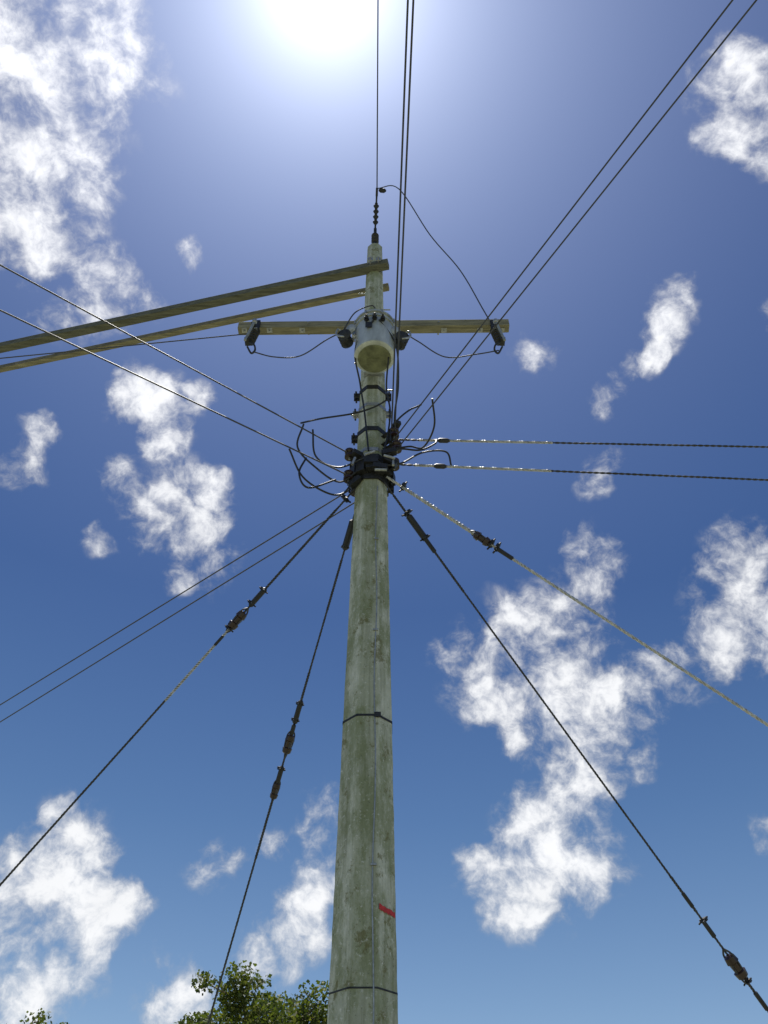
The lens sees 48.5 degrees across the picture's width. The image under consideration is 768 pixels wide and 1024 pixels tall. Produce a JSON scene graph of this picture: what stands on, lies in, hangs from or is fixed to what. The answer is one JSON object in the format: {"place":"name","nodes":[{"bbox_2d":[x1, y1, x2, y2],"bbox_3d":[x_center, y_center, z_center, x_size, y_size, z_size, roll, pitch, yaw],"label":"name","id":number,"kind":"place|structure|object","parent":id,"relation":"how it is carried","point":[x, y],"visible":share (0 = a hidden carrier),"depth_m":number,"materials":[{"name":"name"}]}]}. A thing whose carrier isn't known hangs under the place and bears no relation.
{"place":"outdoors","nodes":[
{"label":"outdoors","id":0,"kind":"place"},
{"bbox_2d":[0,0,767,1023],"label":"sky","id":1,"kind":"structure","parent":0,"point":[154,154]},
{"bbox_3d":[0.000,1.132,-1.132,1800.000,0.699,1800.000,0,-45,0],"label":"ground","id":2,"kind":"structure","parent":0,"visible":0},
{"bbox_2d":[6,1008,67,1023],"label":"tree","id":3,"kind":"object","parent":2,"relation":"on","point":[40,1019],"visible":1,"depth_m":20.13,"materials":[{"name":"green plant"}]},
{"bbox_2d":[175,960,328,1023],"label":"tree","id":4,"kind":"object","parent":2,"relation":"on","point":[274,1010],"visible":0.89,"depth_m":18.62,"materials":[{"name":"green plant"}]},
{"bbox_2d":[327,243,397,1023],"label":"utility pole","id":5,"kind":"object","parent":2,"relation":"on","point":[363,978],"visible":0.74,"depth_m":4.74,"materials":[{"name":"wood"}]},
{"bbox_2d":[0,489,349,704],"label":"power line","id":6,"kind":"object","parent":5,"relation":"attached to","point":[179,594],"visible":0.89,"depth_m":7.39,"materials":[{"name":"metal"}]},
{"bbox_2d":[0,502,353,721],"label":"power line","id":7,"kind":"object","parent":5,"relation":"attached to","point":[182,609],"visible":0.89,"depth_m":7.40,"materials":[{"name":"metal"}]},
{"bbox_2d":[0,487,356,885],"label":"guy wire","id":8,"kind":"object","parent":5,"relation":"attached to","point":[238,619],"visible":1,"depth_m":6.11,"materials":[{"name":"metal"}]},
{"bbox_2d":[0,259,388,352],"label":"timber beam","id":9,"kind":"structure","parent":5,"relation":"attached to","point":[217,300],"depth_m":9.00,"materials":[{"name":"wood"}]},
{"bbox_2d":[0,283,388,372],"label":"timber beam","id":10,"kind":"structure","parent":5,"relation":"attached to","point":[290,307],"depth_m":9.21,"materials":[{"name":"wood"}]},
{"bbox_2d":[207,514,353,1023],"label":"guy wire","id":11,"kind":"object","parent":5,"relation":"attached to","point":[288,743],"visible":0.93,"depth_m":6.08,"materials":[{"name":"metal"}]},
{"bbox_2d":[343,420,401,496],"bbox_3d":[-0.085,-0.418,6.653,0.448,0.663,0.263,0,-45,0],"label":"secondary rack","id":12,"kind":"object","parent":5,"relation":"attached to","point":[370,464],"visible":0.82,"depth_m":6.50,"materials":[{"name":"black metal"}]},
{"bbox_2d":[0,264,346,452],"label":"power line","id":13,"kind":"object","parent":12,"relation":"attached to","point":[167,355],"visible":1,"depth_m":6.06,"materials":[{"name":"metal"}]},
{"bbox_2d":[0,309,347,474],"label":"power line","id":14,"kind":"object","parent":12,"relation":"attached to","point":[168,390],"visible":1,"depth_m":5.90,"materials":[{"name":"metal"}]},
{"bbox_2d":[391,0,408,427],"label":"power line","id":15,"kind":"object","parent":12,"relation":"attached to","point":[406,37],"visible":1,"depth_m":5.41,"materials":[{"name":"metal"}]},
{"bbox_2d":[394,0,413,430],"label":"power line","id":16,"kind":"object","parent":12,"relation":"attached to","point":[411,45],"visible":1,"depth_m":5.40,"materials":[{"name":"metal"}]},
{"bbox_2d":[392,0,732,440],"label":"power line","id":17,"kind":"object","parent":12,"relation":"attached to","point":[677,71],"visible":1,"depth_m":5.38,"materials":[{"name":"metal"}]},
{"bbox_2d":[399,0,756,445],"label":"power line","id":18,"kind":"object","parent":12,"relation":"attached to","point":[678,97],"visible":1,"depth_m":5.36,"materials":[{"name":"metal"}]},
{"bbox_2d":[397,438,767,447],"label":"service line","id":19,"kind":"object","parent":12,"relation":"attached to","point":[443,440],"visible":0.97,"depth_m":6.83,"materials":[{"name":"metal"}]},
{"bbox_2d":[400,464,767,480],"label":"service line","id":20,"kind":"object","parent":12,"relation":"attached to","point":[440,466],"visible":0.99,"depth_m":6.59,"materials":[{"name":"metal"}]},
{"bbox_2d":[335,308,411,376],"bbox_3d":[-0.099,-1.552,7.393,0.502,0.751,0.494,34,-54,-29],"label":"pole transformer","id":21,"kind":"object","parent":5,"relation":"attached to","point":[374,350],"visible":0.91,"depth_m":7.22,"materials":[{"name":"grey paint"}]},
{"bbox_2d":[288,319,451,495],"bbox_3d":[-0.090,-0.875,6.760,1.234,1.813,0.529,0,-45,0],"label":"jumper cable","id":22,"kind":"object","parent":21,"relation":"attached to","point":[354,473],"visible":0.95,"depth_m":6.58,"materials":[{"name":"black rubber"}]},
{"bbox_2d":[255,185,498,357],"bbox_3d":[-0.070,-2.409,8.305,2.143,2.829,0.335,0,-45,0],"label":"jumper wire","id":23,"kind":"object","parent":21,"relation":"attached to","point":[374,306],"visible":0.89,"depth_m":7.55,"materials":[{"name":"metal"}]},
{"bbox_2d":[238,319,508,334],"bbox_3d":[-0.097,-1.616,7.944,2.491,0.150,0.410,0,-45,0],"label":"crossarm","id":24,"kind":"object","parent":5,"relation":"attached to","point":[332,327],"visible":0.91,"depth_m":7.82,"materials":[{"name":"wood"}]},
{"bbox_2d":[244,318,260,353],"bbox_3d":[-1.166,-1.578,7.579,0.111,0.590,0.140,0,-45,0],"label":"fuse cutout","id":25,"kind":"object","parent":24,"relation":"attached to","point":[251,336],"visible":1,"depth_m":7.54,"materials":[{"name":"metal"}]},
{"bbox_2d":[0,333,246,358],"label":"power line","id":26,"kind":"object","parent":25,"relation":"attached to","point":[124,346],"visible":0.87,"depth_m":7.81,"materials":[{"name":"metal"}]},
{"bbox_2d":[490,318,505,353],"bbox_3d":[1.006,-1.578,7.579,0.111,0.590,0.140,0,-45,0],"label":"fuse cutout","id":27,"kind":"object","parent":24,"relation":"attached to","point":[498,337],"visible":0.99,"depth_m":7.53,"materials":[{"name":"metal"}]},
{"bbox_2d":[371,188,385,242],"bbox_3d":[-0.068,-2.975,9.032,0.114,0.980,0.548,6,-45,-6],"label":"pole top insulator","id":28,"kind":"object","parent":5,"relation":"attached to","point":[375,237],"visible":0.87,"depth_m":9.32,"materials":[{"name":"ceramic"}]},
{"bbox_2d":[376,0,378,187],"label":"power line","id":29,"kind":"object","parent":28,"relation":"attached to","point":[377,89],"visible":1,"depth_m":8.46,"materials":[{"name":"metal"}]},
{"bbox_2d":[383,482,767,1011],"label":"guy wire","id":30,"kind":"object","parent":5,"relation":"attached to","point":[736,967],"visible":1,"depth_m":5.72,"materials":[{"name":"metal"}]},
{"bbox_2d":[386,476,767,726],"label":"guy wire","id":31,"kind":"object","parent":5,"relation":"attached to","point":[482,539],"visible":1,"depth_m":5.99,"materials":[{"name":"metal"}]}
]}

